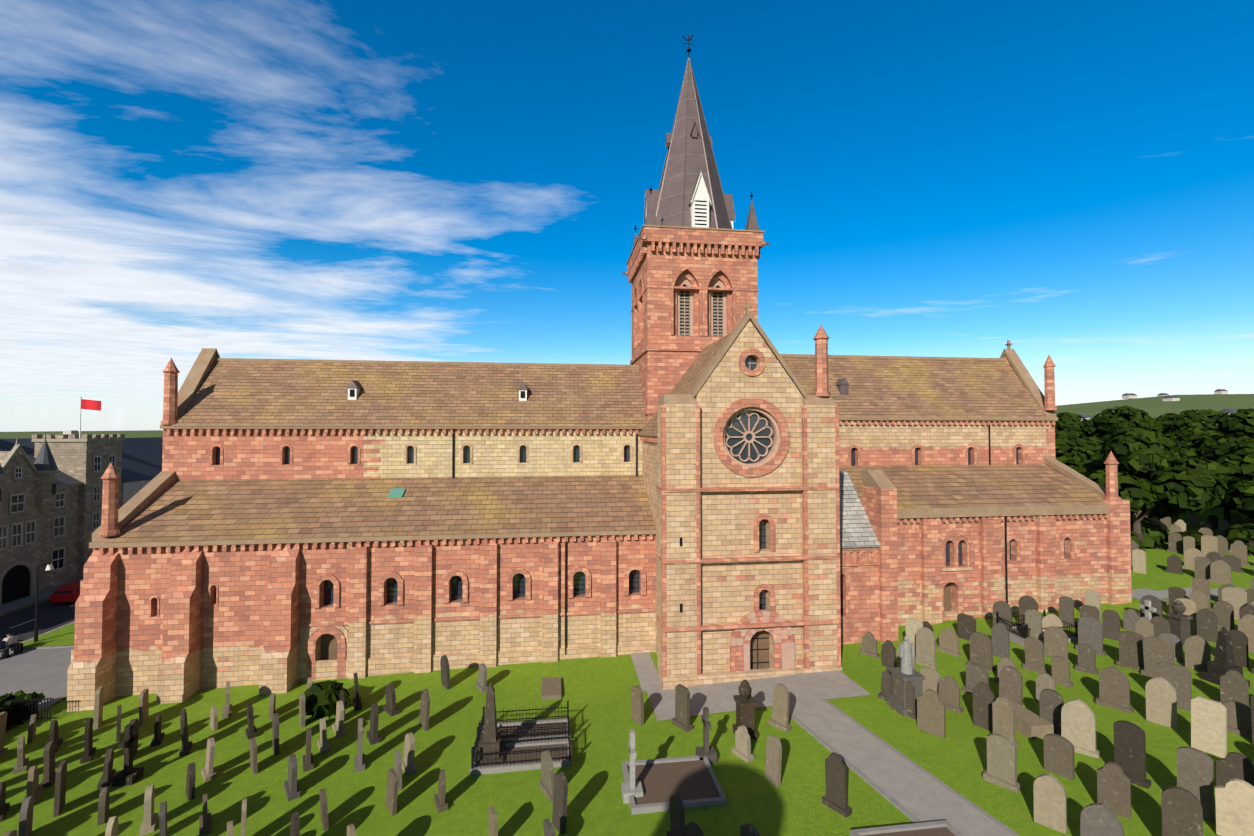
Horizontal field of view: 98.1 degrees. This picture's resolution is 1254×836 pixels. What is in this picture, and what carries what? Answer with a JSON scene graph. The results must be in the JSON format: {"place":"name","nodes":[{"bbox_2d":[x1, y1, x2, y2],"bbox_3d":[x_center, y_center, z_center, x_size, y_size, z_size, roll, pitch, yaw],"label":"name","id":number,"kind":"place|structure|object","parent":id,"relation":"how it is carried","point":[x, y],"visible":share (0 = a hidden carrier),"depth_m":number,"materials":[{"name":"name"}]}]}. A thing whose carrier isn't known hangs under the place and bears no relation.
{"place":"outdoors","nodes":[
{"label":"outdoors","id":0,"kind":"place"},
{"bbox_2d":[0,646,73,727],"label":"forecourt paving","id":1,"kind":"structure","parent":0,"point":[43,671],"depth_m":32.21,"materials":[{"name":"grey concrete"}]},
{"bbox_2d":[0,633,22,658],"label":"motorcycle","id":2,"kind":"object","parent":1,"relation":"on","point":[8,643],"visible":1,"depth_m":35.21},
{"bbox_2d":[34,563,53,641],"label":"street lamp posts","id":3,"kind":"object","parent":1,"relation":"on","point":[49,567],"visible":0.92,"depth_m":37.12,"materials":[{"name":"black metal"}]},
{"bbox_2d":[0,579,82,642],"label":"road","id":4,"kind":"structure","parent":0,"point":[17,618],"depth_m":42.97,"materials":[{"name":"grey asphalt"}]},
{"bbox_2d":[50,581,79,602],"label":"red car","id":5,"kind":"object","parent":4,"relation":"on","point":[69,592],"visible":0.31,"depth_m":45.64,"materials":[{"name":"red paint"}]},
{"bbox_2d":[149,583,218,616],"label":"window surrounds","id":6,"kind":"object","parent":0,"point":[209,597],"visible":0.85,"depth_m":29.46,"materials":[{"name":"red stone"}]},
{"bbox_2d":[116,544,275,696],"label":"aisle wall","id":7,"kind":"structure","parent":0,"point":[232,622],"depth_m":29.45,"materials":[{"name":"red stone"}]},
{"bbox_2d":[209,443,360,464],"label":"window surrounds","id":8,"kind":"object","parent":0,"point":[356,449],"visible":0.9,"depth_m":34.81,"materials":[{"name":"stone"}]},
{"bbox_2d":[303,564,645,679],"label":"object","id":9,"kind":"object","parent":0,"point":[334,642],"visible":0.94,"depth_m":30.80,"materials":[{"name":"stone"}]},
{"bbox_2d":[404,443,632,463],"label":"window surrounds","id":10,"kind":"object","parent":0,"point":[576,452],"visible":0.88,"depth_m":36.75,"materials":[{"name":"stone"}]},
{"bbox_2d":[0,394,1253,835],"bbox_3d":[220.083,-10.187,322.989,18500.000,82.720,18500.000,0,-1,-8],"label":"ground","id":11,"kind":"structure","parent":0,"point":[596,692],"depth_m":21.96,"materials":[{"name":"green plant"}]},
{"bbox_2d":[0,690,44,730],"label":"hedge","id":12,"kind":"object","parent":11,"relation":"on","point":[12,709],"visible":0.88,"depth_m":26.39,"materials":[{"name":"green plant"}]},
{"bbox_2d":[9,623,73,650],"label":"curb","id":13,"kind":"structure","parent":11,"relation":"on","point":[45,647],"depth_m":36.21,"materials":[{"name":"concrete"}]},
{"bbox_2d":[23,623,74,646],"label":"grass verge","id":14,"kind":"structure","parent":13,"relation":"on","point":[62,636],"depth_m":37.47,"materials":[{"name":"green plant"}]},
{"bbox_2d":[0,397,124,604],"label":"castle-like building","id":15,"kind":"structure","parent":11,"relation":"on","point":[51,487],"depth_m":50.59,"materials":[{"name":"grey stone"}]},
{"bbox_2d":[276,534,654,660],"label":"nave aisle wall","id":16,"kind":"structure","parent":11,"relation":"on","point":[397,639],"depth_m":31.31,"materials":[{"name":"stone"}]},
{"bbox_2d":[11,610,1077,768],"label":"iron railings","id":17,"kind":"object","parent":11,"relation":"on","point":[480,728],"visible":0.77,"depth_m":23.32,"materials":[{"name":"black metal"}]},
{"bbox_2d":[67,224,1131,711],"bbox_3d":[1.282,1.883,41.434,63.500,30.320,26.820,0,-1,-8],"label":"cathedral masonry and roofs","id":18,"kind":"object","parent":11,"relation":"on","point":[845,506],"visible":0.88,"depth_m":33.43,"materials":[{"name":"red stone"}]},
{"bbox_2d":[176,429,363,479],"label":"clerestory wall","id":19,"kind":"structure","parent":18,"relation":"attached to","point":[254,456],"depth_m":34.66,"materials":[{"name":"red stone"}]},
{"bbox_2d":[364,429,642,477],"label":"clerestory wall","id":20,"kind":"structure","parent":18,"relation":"attached to","point":[494,455],"depth_m":36.59,"materials":[{"name":"yellow stone"}]},
{"bbox_2d":[364,430,384,477],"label":"quoin stones","id":21,"kind":"object","parent":20,"relation":"attached to","point":[371,460],"visible":0.71,"depth_m":35.48,"materials":[{"name":"red stone"}]},
{"bbox_2d":[632,34,758,248],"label":"spire","id":22,"kind":"structure","parent":18,"relation":"on","point":[689,193],"depth_m":40.86,"materials":[{"name":"grey metal"}]},
{"bbox_2d":[695,396,803,671],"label":"transept wall","id":23,"kind":"structure","parent":18,"relation":"attached to","point":[727,518],"depth_m":28.87,"materials":[{"name":"yellow stone"}]},
{"bbox_2d":[695,320,802,396],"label":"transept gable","id":24,"kind":"structure","parent":23,"relation":"on","point":[727,377],"depth_m":29.14,"materials":[{"name":"yellow stone"}]},
{"bbox_2d":[839,420,1045,465],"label":"clerestory wall","id":25,"kind":"structure","parent":18,"relation":"attached to","point":[890,445],"depth_m":40.79,"materials":[{"name":"stone"}]},
{"bbox_2d":[0,510,1253,835],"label":"gravestones","id":26,"kind":"object","parent":11,"relation":"on","point":[1183,808],"visible":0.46,"depth_m":22.45,"materials":[{"name":"stone"}]},
{"bbox_2d":[630,652,661,690],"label":"path","id":27,"kind":"structure","parent":11,"relation":"on","point":[647,672],"depth_m":29.83,"materials":[{"name":"grey concrete"}]},
{"bbox_2d":[63,389,1237,506],"bbox_3d":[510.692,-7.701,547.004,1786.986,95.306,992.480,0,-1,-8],"label":"town houses","id":28,"kind":"structure","parent":11,"relation":"on","point":[141,466],"depth_m":64.92,"materials":[{"name":"grey stone"}]},
{"bbox_2d":[112,599,1249,803],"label":"grave monuments","id":29,"kind":"object","parent":11,"relation":"on","point":[1030,724],"visible":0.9,"depth_m":22.81,"materials":[{"name":"stone"}]},
{"bbox_2d":[632,243,757,422],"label":"crossing tower","id":30,"kind":"structure","parent":11,"relation":"on","point":[662,372],"depth_m":38.20,"materials":[{"name":"red stone"}]},
{"bbox_2d":[647,670,870,720],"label":"transept apron paving","id":31,"kind":"structure","parent":11,"relation":"on","point":[719,697],"depth_m":26.79,"materials":[{"name":"grey stone"}]},
{"bbox_2d":[294,405,1253,717],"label":"tree foliage","id":32,"kind":"object","parent":11,"relation":"on","point":[1170,465],"visible":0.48,"depth_m":49.41,"materials":[{"name":"green plant"}]},
{"bbox_2d":[470,626,1077,835],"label":"grave kerbs","id":33,"kind":"structure","parent":11,"relation":"on","point":[692,781],"depth_m":20.27,"materials":[{"name":"grey stone"}]},
{"bbox_2d":[840,549,879,644],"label":"chapel wall","id":34,"kind":"structure","parent":11,"relation":"on","point":[860,621],"depth_m":32.53,"materials":[{"name":"red stone"}]},
{"bbox_2d":[897,515,1106,625],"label":"choir aisle wall","id":35,"kind":"structure","parent":11,"relation":"on","point":[1081,573],"depth_m":35.81,"materials":[{"name":"stone"}]},
{"bbox_2d":[1131,504,1230,549],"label":"tree trunks and limbs","id":36,"kind":"object","parent":11,"relation":"on","point":[1136,526],"visible":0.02,"depth_m":49.43,"materials":[{"name":"brown plant"}]},
{"bbox_2d":[1132,587,1246,599],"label":"path paving","id":37,"kind":"structure","parent":11,"relation":"on","point":[1141,593],"depth_m":37.83,"materials":[{"name":"grey stone"}]},
{"bbox_2d":[0,0,1253,431],"label":"sky","id":38,"kind":"structure","parent":0,"point":[1071,182],"materials":[{"name":"blue"}]},
{"bbox_2d":[634,266,735,347],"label":"window surrounds","id":39,"kind":"object","parent":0,"point":[685,313],"visible":0.73,"depth_m":38.81,"materials":[{"name":"red stone"}]},
{"bbox_2d":[713,348,794,672],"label":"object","id":40,"kind":"object","parent":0,"point":[746,437],"visible":0.98,"depth_m":29.07,"materials":[{"name":"stone"}]},
{"bbox_2d":[840,547,879,616],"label":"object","id":41,"kind":"object","parent":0,"point":[847,583],"visible":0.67,"depth_m":32.45,"materials":[{"name":"red stone"}]},
{"bbox_2d":[789,699,1019,835],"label":"path","id":42,"kind":"structure","parent":0,"point":[910,789],"depth_m":20.00,"materials":[{"name":"grey concrete"}]},
{"bbox_2d":[848,444,1024,465],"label":"window surrounds","id":43,"kind":"object","parent":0,"point":[851,455],"visible":0.83,"depth_m":40.89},
{"bbox_2d":[941,530,1074,615],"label":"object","id":44,"kind":"object","parent":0,"point":[946,593],"visible":0.67,"depth_m":35.39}
]}

